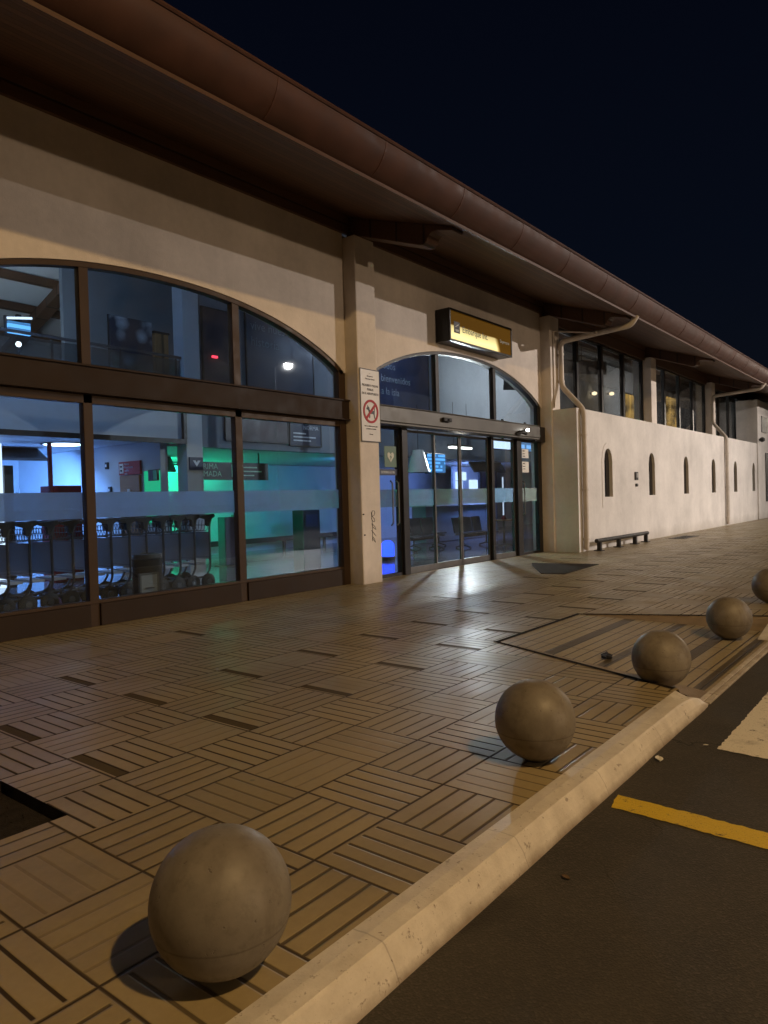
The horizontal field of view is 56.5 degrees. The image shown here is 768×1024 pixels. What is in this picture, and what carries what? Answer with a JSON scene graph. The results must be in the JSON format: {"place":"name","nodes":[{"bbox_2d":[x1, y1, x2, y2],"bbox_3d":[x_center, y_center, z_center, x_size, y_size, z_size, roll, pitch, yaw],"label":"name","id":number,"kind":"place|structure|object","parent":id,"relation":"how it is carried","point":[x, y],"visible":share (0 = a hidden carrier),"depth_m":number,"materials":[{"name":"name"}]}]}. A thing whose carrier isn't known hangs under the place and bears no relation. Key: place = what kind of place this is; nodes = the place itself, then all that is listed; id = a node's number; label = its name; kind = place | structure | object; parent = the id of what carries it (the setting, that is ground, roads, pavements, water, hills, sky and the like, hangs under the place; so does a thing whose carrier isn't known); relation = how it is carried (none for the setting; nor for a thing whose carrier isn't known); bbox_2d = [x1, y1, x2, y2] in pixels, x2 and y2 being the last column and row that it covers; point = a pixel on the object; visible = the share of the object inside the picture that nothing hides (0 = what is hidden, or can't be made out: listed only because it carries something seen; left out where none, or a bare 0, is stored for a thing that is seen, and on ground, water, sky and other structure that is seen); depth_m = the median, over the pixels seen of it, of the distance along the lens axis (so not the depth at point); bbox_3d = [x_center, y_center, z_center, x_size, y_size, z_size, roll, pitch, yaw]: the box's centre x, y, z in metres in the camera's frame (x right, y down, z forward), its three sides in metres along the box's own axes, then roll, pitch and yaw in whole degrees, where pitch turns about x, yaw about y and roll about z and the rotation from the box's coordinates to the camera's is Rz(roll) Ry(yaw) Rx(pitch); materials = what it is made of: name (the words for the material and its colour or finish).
{"place":"outdoors","nodes":[
{"label":"outdoors","id":0,"kind":"place"},
{"bbox_2d":[152,331,169,374],"bbox_3d":[-4.936,-3.064,15.646,0.340,1.693,0.390,-1,1,39],"label":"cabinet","id":1,"kind":"object","parent":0,"point":[160,345],"visible":0.43,"depth_m":15.52,"materials":[{"name":"brown wood"}]},
{"bbox_2d":[0,524,538,626],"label":"hall floor","id":2,"kind":"structure","parent":0,"point":[267,562],"depth_m":19.45,"materials":[{"name":"tile"}]},
{"bbox_2d":[0,522,15,611],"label":"luggage trolley","id":3,"kind":"object","parent":2,"relation":"on","point":[7,604],"visible":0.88,"depth_m":10.59,"materials":[{"name":"metal"}]},
{"bbox_2d":[0,521,37,609],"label":"luggage trolley","id":4,"kind":"object","parent":2,"relation":"on","point":[20,561],"visible":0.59,"depth_m":10.92,"materials":[{"name":"metal"}]},
{"bbox_2d":[0,520,59,606],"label":"luggage trolley","id":5,"kind":"object","parent":2,"relation":"on","point":[42,557],"visible":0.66,"depth_m":11.18,"materials":[{"name":"metal"}]},
{"bbox_2d":[0,519,79,603],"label":"luggage trolley","id":6,"kind":"object","parent":2,"relation":"on","point":[63,555],"visible":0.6,"depth_m":11.43,"materials":[{"name":"metal"}]},
{"bbox_2d":[17,519,98,600],"bbox_3d":[-5.313,0.832,11.534,0.795,1.410,1.145,-1,1,39],"label":"luggage trolley","id":7,"kind":"object","parent":2,"relation":"on","point":[79,552],"visible":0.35,"depth_m":11.84,"materials":[{"name":"metal"}]},
{"bbox_2d":[40,443,84,582],"bbox_3d":[-7.088,0.016,15.628,0.600,2.990,0.700,-1,1,39],"label":"kiosk","id":8,"kind":"object","parent":2,"relation":"on","point":[50,488],"visible":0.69,"depth_m":15.34,"materials":[{"name":"black metal"}]},
{"bbox_2d":[39,518,117,597],"bbox_3d":[-5.097,0.822,11.791,0.795,1.410,1.145,-1,1,39],"label":"luggage trolley","id":9,"kind":"object","parent":2,"relation":"on","point":[105,551],"visible":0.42,"depth_m":11.93,"materials":[{"name":"metal"}]},
{"bbox_2d":[59,517,135,595],"bbox_3d":[-4.881,0.811,12.046,0.795,1.410,1.145,-1,1,39],"label":"luggage trolley","id":10,"kind":"object","parent":2,"relation":"on","point":[122,551],"visible":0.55,"depth_m":12.21,"materials":[{"name":"metal"}]},
{"bbox_2d":[78,516,152,595],"bbox_3d":[-4.686,0.801,12.319,0.795,1.410,1.145,-1,1,39],"label":"luggage trolley","id":11,"kind":"object","parent":2,"relation":"on","point":[139,544],"visible":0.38,"depth_m":12.52,"materials":[{"name":"metal"}]},
{"bbox_2d":[99,516,169,596],"bbox_3d":[-4.470,0.790,12.575,0.795,1.410,1.145,-1,1,39],"label":"luggage trolley","id":12,"kind":"object","parent":2,"relation":"on","point":[156,543],"visible":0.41,"depth_m":12.73,"materials":[{"name":"metal"}]},
{"bbox_2d":[131,553,162,593],"bbox_3d":[-3.909,1.088,11.821,0.500,0.810,0.500,-1,1,39],"label":"litter bin","id":13,"kind":"object","parent":2,"relation":"on","point":[146,563],"visible":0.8,"depth_m":11.63,"materials":[{"name":"black metal"}]},
{"bbox_2d":[138,572,159,592],"bbox_3d":[-3.716,1.232,11.333,0.160,0.530,0.350,-1,1,39],"label":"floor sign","id":14,"kind":"object","parent":2,"relation":"on","point":[148,582],"visible":0.72,"depth_m":11.32,"materials":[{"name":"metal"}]},
{"bbox_2d":[115,515,185,595],"bbox_3d":[-4.254,0.779,12.831,0.795,1.410,1.145,-1,1,39],"label":"luggage trolley","id":15,"kind":"object","parent":2,"relation":"on","point":[172,547],"visible":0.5,"depth_m":12.98,"materials":[{"name":"metal"}]},
{"bbox_2d":[132,514,199,588],"bbox_3d":[-4.058,0.769,13.103,0.795,1.410,1.145,-1,1,39],"label":"luggage trolley","id":16,"kind":"object","parent":2,"relation":"on","point":[188,546],"visible":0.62,"depth_m":13.26,"materials":[{"name":"metal"}]},
{"bbox_2d":[163,514,214,586],"bbox_3d":[-3.842,0.758,13.359,0.795,1.410,1.145,-1,1,39],"label":"luggage trolley","id":17,"kind":"object","parent":2,"relation":"on","point":[203,545],"visible":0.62,"depth_m":13.52,"materials":[{"name":"metal"}]},
{"bbox_2d":[215,515,234,566],"bbox_3d":[-3.947,0.725,18.339,0.500,1.300,0.650,-1,1,39],"label":"display stand","id":18,"kind":"object","parent":2,"relation":"on","point":[226,544],"visible":0.7,"depth_m":18.13,"materials":[{"name":"metal"}]},
{"bbox_2d":[211,532,336,547],"bbox_3d":[-3.435,1.037,24.574,0.100,0.420,9.000,-1,1,39],"label":"bench","id":19,"kind":"object","parent":2,"relation":"on","point":[283,539],"depth_m":24.27,"materials":[{"name":"metal"}]},
{"bbox_2d":[292,510,320,549],"bbox_3d":[-2.581,0.586,23.872,0.520,1.300,0.800,-1,1,39],"label":"cash machine","id":20,"kind":"object","parent":2,"relation":"on","point":[306,529],"visible":1,"depth_m":23.62,"materials":[{"name":"grey metal"}]},
{"bbox_2d":[410,518,444,552],"bbox_3d":[1.158,0.697,21.653,0.642,0.948,1.700,-1,1,39],"label":"seat bench","id":21,"kind":"object","parent":2,"relation":"on","point":[416,528],"visible":0.62,"depth_m":21.87,"materials":[{"name":"metal"}]},
{"bbox_2d":[410,517,446,548],"bbox_3d":[1.346,0.664,23.168,0.642,0.948,1.700,-1,1,39],"label":"seat bench","id":22,"kind":"object","parent":2,"relation":"on","point":[431,520],"visible":0.32,"depth_m":23.43,"materials":[{"name":"metal"}]},
{"bbox_2d":[409,502,487,542],"bbox_3d":[2.632,0.347,26.802,0.800,1.340,4.700,-1,1,39],"label":"counter","id":23,"kind":"object","parent":2,"relation":"on","point":[446,513],"visible":0.56,"depth_m":25.97,"materials":[{"name":"paint"}]},
{"bbox_2d":[451,466,478,501],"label":"light wall","id":24,"kind":"structure","parent":2,"relation":"on","point":[469,481],"depth_m":29.99,"materials":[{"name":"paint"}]},
{"bbox_2d":[451,516,487,547],"bbox_3d":[2.876,0.627,22.839,0.642,0.948,1.700,-1,1,39],"label":"seat bench","id":25,"kind":"object","parent":2,"relation":"on","point":[475,525],"visible":0.78,"depth_m":22.92,"materials":[{"name":"metal"}]},
{"bbox_2d":[478,472,498,531],"bbox_3d":[4.556,-0.525,31.379,0.300,2.850,1.500,-1,1,39],"label":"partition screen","id":26,"kind":"object","parent":2,"relation":"on","point":[482,495],"visible":0.18,"depth_m":31.01,"materials":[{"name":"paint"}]},
{"bbox_2d":[480,472,496,488],"bbox_3d":[4.588,-1.451,31.315,0.050,0.860,1.360,-1,1,39],"label":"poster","id":27,"kind":"object","parent":26,"relation":"attached to","point":[482,480],"visible":0.48,"depth_m":30.99,"materials":[{"name":"paper"}]},
{"bbox_2d":[496,519,512,545],"bbox_3d":[3.873,0.656,23.067,1.060,0.830,1.060,-1,1,39],"label":"round table","id":28,"kind":"object","parent":2,"relation":"on","point":[504,541],"visible":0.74,"depth_m":23.03,"materials":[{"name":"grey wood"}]},
{"bbox_2d":[501,477,505,519],"bbox_3d":[3.843,-0.444,23.047,0.180,1.368,0.180,-1,1,39],"label":"light tube","id":29,"kind":"object","parent":28,"relation":"on","point":[503,517],"visible":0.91,"depth_m":23.02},
{"bbox_2d":[0,518,767,1023],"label":"pavement","id":30,"kind":"structure","parent":0,"point":[348,754],"depth_m":4.78,"materials":[{"name":"beige tile"}]},
{"bbox_2d":[0,781,67,839],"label":"planting bed","id":31,"kind":"object","parent":30,"relation":"on","point":[20,811],"visible":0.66,"depth_m":3.91,"materials":[{"name":"soil"}]},
{"bbox_2d":[148,823,291,982],"bbox_3d":[-0.559,1.333,2.456,0.480,0.475,0.480,-1,1,39],"label":"ball bollard","id":32,"kind":"object","parent":30,"relation":"on","point":[219,902],"visible":1,"depth_m":2.29,"materials":[{"name":"concrete"}]},
{"bbox_2d":[0,0,767,641],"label":"terminal building","id":33,"kind":"structure","parent":30,"relation":"on","point":[166,168],"depth_m":13.26,"materials":[{"name":"beige paint"}]},
{"bbox_2d":[0,443,16,587],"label":"door","id":34,"kind":"structure","parent":33,"relation":"attached to","point":[6,480],"depth_m":14.62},
{"bbox_2d":[0,435,23,437],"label":"ceiling vent","id":35,"kind":"object","parent":33,"relation":"attached to","point":[10,436],"visible":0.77,"depth_m":13.52,"materials":[{"name":"metal"}]},
{"bbox_2d":[3,315,30,341],"bbox_3d":[-6.771,-2.868,13.271,0.100,1.495,0.480,-1,1,39],"label":"screen","id":36,"kind":"object","parent":33,"relation":"on","point":[22,324],"visible":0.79,"depth_m":13.23,"materials":[{"name":"glass"}]},
{"bbox_2d":[7,314,31,320],"bbox_3d":[-6.771,-3.595,13.249,0.102,0.122,0.457,-1,1,39],"label":"tube lamp","id":37,"kind":"object","parent":36,"relation":"attached to","point":[17,317],"visible":1,"depth_m":13.23,"materials":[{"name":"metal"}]},
{"bbox_2d":[16,341,21,354],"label":"spot lamp","id":38,"kind":"object","parent":33,"relation":"on","point":[18,344],"visible":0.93,"depth_m":12.91,"materials":[{"name":"metal"}]},
{"bbox_2d":[2,448,46,460],"bbox_3d":[-8.576,-1.403,16.157,0.998,0.524,1.480,-1,1,43],"label":"sign","id":39,"kind":"object","parent":33,"relation":"hanging from","point":[24,454],"visible":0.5,"depth_m":16.17,"materials":[{"name":"metal"}]},
{"bbox_2d":[40,442,79,445],"bbox_3d":[-7.001,-1.475,15.601,0.920,0.028,0.920,-1,1,39],"label":"ceiling lamp","id":40,"kind":"object","parent":33,"relation":"attached to","point":[65,444],"visible":0.82,"depth_m":15.39,"materials":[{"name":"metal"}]},
{"bbox_2d":[51,438,70,439],"bbox_3d":[-6.392,-1.472,14.281,0.480,0.019,0.480,-1,1,39],"label":"ceiling vent","id":41,"kind":"object","parent":33,"relation":"attached to","point":[62,438],"visible":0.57,"depth_m":14.22,"materials":[{"name":"metal"}]},
{"bbox_2d":[107,314,152,372],"bbox_3d":[-5.302,-3.131,15.014,0.080,1.875,1.010,-1,1,39],"label":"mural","id":42,"kind":"object","parent":33,"relation":"attached to","point":[125,332],"visible":0.64,"depth_m":14.95,"materials":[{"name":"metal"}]},
{"bbox_2d":[119,460,141,475],"bbox_3d":[-5.705,-0.984,15.995,0.840,0.300,0.093,-1,1,39],"label":"wall sign","id":43,"kind":"object","parent":33,"relation":"attached to","point":[130,468],"visible":1,"depth_m":15.96,"materials":[{"name":"paper"}]},
{"bbox_2d":[120,475,142,576],"bbox_3d":[-5.660,0.325,16.022,0.770,2.280,0.078,-1,1,39],"label":"door","id":44,"kind":"structure","parent":33,"relation":"attached to","point":[131,483],"depth_m":15.95,"materials":[{"name":"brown wood"}]},
{"bbox_2d":[143,470,160,523],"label":"wall panel","id":45,"kind":"structure","parent":33,"relation":"attached to","point":[152,486],"depth_m":15.55,"materials":[{"name":"green paint"}]},
{"bbox_2d":[148,469,159,480],"bbox_3d":[-4.969,-0.794,15.424,0.340,0.240,0.078,-1,1,39],"label":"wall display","id":46,"kind":"object","parent":33,"relation":"attached to","point":[153,475],"depth_m":15.36,"materials":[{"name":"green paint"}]},
{"bbox_2d":[168,457,175,471],"bbox_3d":[-5.880,-1.296,18.368,0.321,0.542,1.080,-1,1,33],"label":"panel lamp","id":47,"kind":"object","parent":33,"relation":"hanging from","point":[171,467],"visible":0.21,"depth_m":18.70,"materials":[{"name":"metal"}]},
{"bbox_2d":[168,464,177,472],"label":"cove lamp","id":48,"kind":"object","parent":33,"relation":"attached to","point":[176,466],"depth_m":21.03,"materials":[{"name":"plastic"}]},
{"bbox_2d":[0,258,350,641],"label":"arch window","id":49,"kind":"structure","parent":33,"relation":"in","point":[85,384],"depth_m":10.37,"materials":[{"name":"brown metal"}]},
{"bbox_2d":[189,457,202,469],"bbox_3d":[-4.097,-1.056,15.575,0.054,0.270,0.340,-1,1,39],"label":"wall sign","id":50,"kind":"object","parent":33,"relation":"attached to","point":[195,463],"visible":1,"depth_m":15.54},
{"bbox_2d":[200,305,229,382],"bbox_3d":[-3.753,-3.517,16.123,0.050,2.110,0.860,-1,1,39],"label":"poster","id":51,"kind":"object","parent":33,"relation":"attached to","point":[214,329],"visible":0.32,"depth_m":16.04,"materials":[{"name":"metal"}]},
{"bbox_2d":[203,453,267,479],"bbox_3d":[-3.838,-1.133,17.504,0.072,0.698,2.600,-1,1,39],"label":"wall sign","id":52,"kind":"object","parent":33,"relation":"hanging from","point":[223,471],"visible":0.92,"depth_m":17.52,"materials":[{"name":"metal"}]},
{"bbox_2d":[224,417,288,443],"bbox_3d":[-3.003,-1.959,17.034,0.050,0.600,1.980,-1,1,39],"label":"poster","id":53,"kind":"object","parent":33,"relation":"attached to","point":[259,431],"visible":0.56,"depth_m":17.10,"materials":[{"name":"paper"}]},
{"bbox_2d":[244,312,314,394],"bbox_3d":[-2.540,-3.729,17.642,0.050,2.410,2.260,-1,1,39],"label":"poster","id":54,"kind":"object","parent":33,"relation":"attached to","point":[275,359],"visible":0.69,"depth_m":17.45,"materials":[{"name":"glass"}]},
{"bbox_2d":[289,423,321,447],"bbox_3d":[-2.007,-1.989,18.279,0.050,0.640,1.150,-1,1,39],"label":"poster","id":55,"kind":"object","parent":33,"relation":"attached to","point":[303,435],"visible":0.9,"depth_m":18.24,"materials":[{"name":"paper"}]},
{"bbox_2d":[359,367,380,442],"bbox_3d":[-0.261,-2.022,13.597,0.032,1.380,0.575,-1,1,39],"label":"notice sign","id":56,"kind":"object","parent":33,"relation":"attached to","point":[369,390],"visible":1,"depth_m":13.58,"materials":[{"name":"white plastic"}]},
{"bbox_2d":[379,469,397,475],"bbox_3d":[0.098,-0.816,14.663,0.009,0.130,0.620,-1,1,39],"label":"sticker","id":57,"kind":"object","parent":33,"relation":"attached to","point":[388,472],"visible":1,"depth_m":14.65,"materials":[{"name":"white paper"}]},
{"bbox_2d":[384,446,396,466],"bbox_3d":[0.136,-1.138,14.709,0.016,0.430,0.400,-1,1,39],"label":"sticker","id":58,"kind":"object","parent":33,"relation":"attached to","point":[390,458],"visible":1,"depth_m":14.70,"materials":[{"name":"green paper"}]},
{"bbox_2d":[378,356,429,410],"bbox_3d":[0.140,-4.050,20.994,0.050,1.940,4.060,-1,1,39],"label":"window pane","id":59,"kind":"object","parent":33,"relation":"attached to","point":[404,382],"visible":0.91,"depth_m":21.67,"materials":[{"name":"glass"}]},
{"bbox_2d":[408,405,429,472],"bbox_3d":[1.012,-2.207,21.461,0.720,2.030,0.720,-1,1,39],"label":"pendant lamp","id":60,"kind":"object","parent":33,"relation":"hanging from","point":[418,463],"visible":0.94,"depth_m":21.26,"materials":[{"name":"metal"}]},
{"bbox_2d":[407,430,437,572],"bbox_3d":[0.801,-0.231,15.540,0.050,3.050,1.130,-1,1,39],"label":"sliding door","id":61,"kind":"structure","parent":33,"relation":"in","point":[417,497],"depth_m":15.78,"materials":[{"name":"metal"}]},
{"bbox_2d":[425,440,445,473],"bbox_3d":[1.593,-1.722,22.218,0.110,1.058,1.005,-1,1,39],"label":"screen","id":62,"kind":"object","parent":33,"relation":"hanging from","point":[440,462],"visible":0.67,"depth_m":22.22,"materials":[{"name":"glass"}]},
{"bbox_2d":[442,417,451,421],"bbox_3d":[1.393,-2.021,15.666,0.112,0.090,0.320,-1,1,39],"label":"door sensor","id":63,"kind":"object","parent":33,"relation":"attached to","point":[444,419],"depth_m":15.60,"materials":[{"name":"black plastic"}]},
{"bbox_2d":[431,433,462,567],"bbox_3d":[1.456,-0.266,16.455,0.050,3.050,1.100,-1,1,39],"label":"sliding door","id":64,"kind":"structure","parent":33,"relation":"in","point":[456,493],"depth_m":16.65,"materials":[{"name":"metal"}]},
{"bbox_2d":[447,402,472,449],"bbox_3d":[2.435,-2.758,22.927,0.200,1.460,1.240,-1,1,39],"label":"tube lamp","id":65,"kind":"object","parent":33,"relation":"attached to","point":[466,447],"visible":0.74,"depth_m":22.63,"materials":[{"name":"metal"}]},
{"bbox_2d":[435,307,511,359],"bbox_3d":[2.172,-4.171,16.858,0.375,0.720,2.810,-1,1,39],"label":"hanging sign","id":66,"kind":"object","parent":33,"relation":"attached to","point":[455,328],"visible":1,"depth_m":16.47,"materials":[{"name":"yellow plastic"}]},
{"bbox_2d":[459,435,490,563],"bbox_3d":[2.215,-0.305,17.404,0.050,3.050,1.290,-1,1,39],"label":"sliding door","id":67,"kind":"structure","parent":33,"relation":"in","point":[473,499],"depth_m":17.48,"materials":[{"name":"metal"}]},
{"bbox_2d":[468,462,505,472],"bbox_3d":[3.835,-1.768,26.836,1.880,0.578,0.458,-3,1,-43],"label":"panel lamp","id":68,"kind":"object","parent":33,"relation":"hanging from","point":[480,467],"visible":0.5,"depth_m":26.56,"materials":[{"name":"metal"}]},
{"bbox_2d":[494,419,509,450],"bbox_3d":[3.583,-2.329,21.513,0.110,0.930,1.360,-1,1,39],"label":"screen","id":69,"kind":"object","parent":33,"relation":"hanging from","point":[501,445],"visible":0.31,"depth_m":21.37,"materials":[{"name":"glass"}]},
{"bbox_2d":[493,438,515,558],"bbox_3d":[3.092,-0.348,18.404,0.050,3.050,1.090,-1,1,39],"label":"sliding door","id":70,"kind":"structure","parent":33,"relation":"in","point":[501,494],"depth_m":18.64,"materials":[{"name":"metal"}]},
{"bbox_2d":[503,381,514,389],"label":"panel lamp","id":71,"kind":"object","parent":33,"relation":"hanging from","point":[506,386],"visible":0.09,"depth_m":24.03,"materials":[{"name":"metal"}]},
{"bbox_2d":[515,428,528,434],"bbox_3d":[3.568,-2.064,18.344,0.173,0.192,0.554,-1,1,39],"label":"security camera","id":72,"kind":"object","parent":33,"relation":"attached to","point":[524,432],"visible":1,"depth_m":18.23,"materials":[{"name":"plastic"}]},
{"bbox_2d":[522,462,528,472],"bbox_3d":[3.829,-1.215,19.330,0.008,0.290,0.370,-1,1,39],"label":"notice","id":73,"kind":"object","parent":33,"relation":"attached to","point":[525,466],"visible":1,"depth_m":19.33,"materials":[{"name":"paper"}]},
{"bbox_2d":[522,449,528,457],"bbox_3d":[3.819,-1.580,19.323,0.008,0.240,0.370,-1,1,39],"label":"notice","id":74,"kind":"object","parent":33,"relation":"attached to","point":[524,453],"visible":1,"depth_m":19.33,"materials":[{"name":"paper"}]},
{"bbox_2d":[521,422,530,452],"bbox_3d":[4.488,-2.365,22.645,0.110,0.950,0.860,-1,1,39],"label":"screen","id":75,"kind":"object","parent":33,"relation":"hanging from","point":[524,445],"visible":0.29,"depth_m":22.62,"materials":[{"name":"glass"}]},
{"bbox_2d":[564,344,606,374],"bbox_3d":[7.213,-5.657,26.006,2.080,1.244,0.102,-2,1,-21],"label":"hanging sign","id":76,"kind":"object","parent":33,"relation":"hanging from","point":[587,367],"visible":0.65,"depth_m":26.03,"materials":[{"name":"metal"}]},
{"bbox_2d":[558,327,643,420],"bbox_3d":[7.115,-4.224,23.460,0.130,2.529,7.830,-1,1,39],"label":"upper window","id":77,"kind":"structure","parent":33,"relation":"in","point":[600,347],"depth_m":23.44,"materials":[{"name":"metal"}]},
{"bbox_2d":[625,392,633,418],"bbox_3d":[11.722,-4.679,33.933,0.090,1.860,1.400,-1,1,39],"label":"lit curtain","id":78,"kind":"object","parent":33,"relation":"hanging from","point":[629,403],"visible":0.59,"depth_m":33.73,"materials":[{"name":"yellow fabric"}]},
{"bbox_2d":[665,395,680,426],"bbox_3d":[13.709,-4.572,33.853,0.090,1.740,2.150,-1,1,39],"label":"lit curtain","id":79,"kind":"object","parent":33,"relation":"hanging from","point":[670,411],"visible":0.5,"depth_m":33.51,"materials":[{"name":"yellow fabric"}]},
{"bbox_2d":[657,391,696,400],"bbox_3d":[14.540,-6.134,35.491,2.080,1.245,0.108,-2,1,-8],"label":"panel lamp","id":80,"kind":"object","parent":33,"relation":"hanging from","point":[684,395],"visible":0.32,"depth_m":35.49,"materials":[{"name":"metal"}]},
{"bbox_2d":[656,366,705,432],"bbox_3d":[12.360,-4.490,30.015,0.130,2.529,7.830,-1,1,39],"label":"upper window","id":81,"kind":"structure","parent":33,"relation":"in","point":[662,371],"depth_m":29.97,"materials":[{"name":"metal"}]},
{"bbox_2d":[715,389,743,438],"bbox_3d":[17.574,-4.754,36.532,0.130,2.529,7.730,-1,1,39],"label":"upper window","id":82,"kind":"structure","parent":33,"relation":"in","point":[717,391],"depth_m":36.45,"materials":[{"name":"glass"}]},
{"bbox_2d":[495,679,575,762],"bbox_3d":[0.914,1.258,4.329,0.480,0.475,0.480,-2,1,-36],"label":"ball bollard","id":83,"kind":"object","parent":30,"relation":"on","point":[535,720],"visible":1,"depth_m":4.16,"materials":[{"name":"concrete"}]},
{"bbox_2d":[532,563,598,573],"bbox_3d":[3.641,1.212,15.391,1.530,0.012,2.148,-1,1,27],"label":"floor mat","id":84,"kind":"object","parent":30,"relation":"on","point":[553,568],"visible":1,"depth_m":15.46,"materials":[{"name":"rubber"}]},
{"bbox_2d":[594,531,649,550],"bbox_3d":[7.135,0.844,21.266,0.220,0.340,4.150,-1,1,39],"label":"bench","id":85,"kind":"object","parent":30,"relation":"on","point":[618,538],"visible":1,"depth_m":20.91,"materials":[{"name":"metal"}]},
{"bbox_2d":[502,615,767,690],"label":"ramp","id":86,"kind":"structure","parent":30,"relation":"on","point":[715,659],"depth_m":7.81,"materials":[{"name":"beige tile"}]},
{"bbox_2d":[601,651,612,658],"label":"litter","id":87,"kind":"object","parent":86,"relation":"on","point":[606,655],"visible":1,"depth_m":7.13,"materials":[{"name":"black rubber"}]},
{"bbox_2d":[495,613,767,688],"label":"ramp joint","id":88,"kind":"object","parent":86,"relation":"on","point":[521,633],"visible":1,"depth_m":7.54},
{"bbox_2d":[706,597,752,639],"bbox_3d":[3.909,1.200,8.094,0.480,0.475,0.480,-2,1,-16],"label":"ball bollard","id":89,"kind":"object","parent":86,"relation":"on","point":[729,618],"visible":1,"depth_m":7.93,"materials":[{"name":"concrete"}]},
{"bbox_2d":[518,615,767,698],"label":"ramp flare","id":90,"kind":"object","parent":30,"relation":"on","point":[759,623],"visible":0.5,"depth_m":8.87,"materials":[{"name":"concrete"}]},
{"bbox_2d":[631,630,691,685],"bbox_3d":[2.366,1.251,6.102,0.480,0.475,0.480,-2,1,-26],"label":"ball bollard","id":91,"kind":"object","parent":90,"relation":"on","point":[663,657],"visible":0.87,"depth_m":5.93,"materials":[{"name":"concrete"}]},
{"bbox_2d":[668,536,696,538],"bbox_3d":[10.266,0.862,24.431,0.530,0.011,1.700,-1,1,39],"label":"drain grate","id":92,"kind":"object","parent":30,"relation":"on","point":[682,537],"visible":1,"depth_m":24.28,"materials":[{"name":"metal"}]},
{"bbox_2d":[751,569,767,602],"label":"ball bollard","id":93,"kind":"object","parent":30,"relation":"on","point":[759,584],"visible":1,"depth_m":9.88,"materials":[{"name":"concrete"}]},
{"bbox_2d":[381,540,394,560],"bbox_3d":[0.100,0.997,18.669,0.380,0.520,0.380,-1,1,39],"label":"lamp","id":94,"kind":"object","parent":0,"point":[387,550],"visible":0.93,"depth_m":18.52,"materials":[{"name":"plastic"}]},
{"bbox_2d":[163,0,767,368],"label":"sky","id":95,"kind":"structure","parent":0,"point":[632,134],"materials":[{"name":"black"}]},
{"bbox_2d":[357,653,767,1023],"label":"road","id":96,"kind":"structure","parent":0,"point":[638,919],"depth_m":2.86,"materials":[{"name":"grey asphalt"}]},
{"bbox_2d":[225,691,708,1023],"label":"kerb","id":97,"kind":"structure","parent":96,"relation":"on","point":[358,973],"depth_m":2.93,"materials":[{"name":"beige concrete"}]},
{"bbox_2d":[655,755,662,760],"bbox_3d":[1.762,1.576,4.574,0.065,0.011,0.064,-2,1,-30],"label":"fallen leaf","id":98,"kind":"object","parent":96,"relation":"on","point":[659,758],"visible":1,"depth_m":4.57,"materials":[{"name":"plant"}]},
{"bbox_2d":[612,795,767,848],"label":"yellow line","id":99,"kind":"object","parent":96,"relation":"on","point":[743,834],"visible":1,"depth_m":3.70,"materials":[{"name":"paint"}]},
{"bbox_2d":[700,642,767,703],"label":"kerb","id":100,"kind":"structure","parent":96,"relation":"on","point":[715,692],"depth_m":6.51,"materials":[{"name":"beige concrete"}]},
{"bbox_2d":[717,692,767,758],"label":"zebra crossing","id":101,"kind":"object","parent":96,"relation":"on","point":[748,735],"visible":1,"depth_m":4.97,"materials":[{"name":"white paint"}]},
{"bbox_2d":[758,624,767,640],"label":"kerb","id":102,"kind":"structure","parent":96,"relation":"on","point":[763,635],"depth_m":8.18,"materials":[{"name":"concrete"}]},
{"bbox_2d":[502,615,767,684],"bbox_3d":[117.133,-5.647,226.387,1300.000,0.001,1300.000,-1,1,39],"label":"ground","id":103,"kind":"structure","parent":0,"point":[654,615],"depth_m":9.77,"materials":[{"name":"tile"}]}
]}

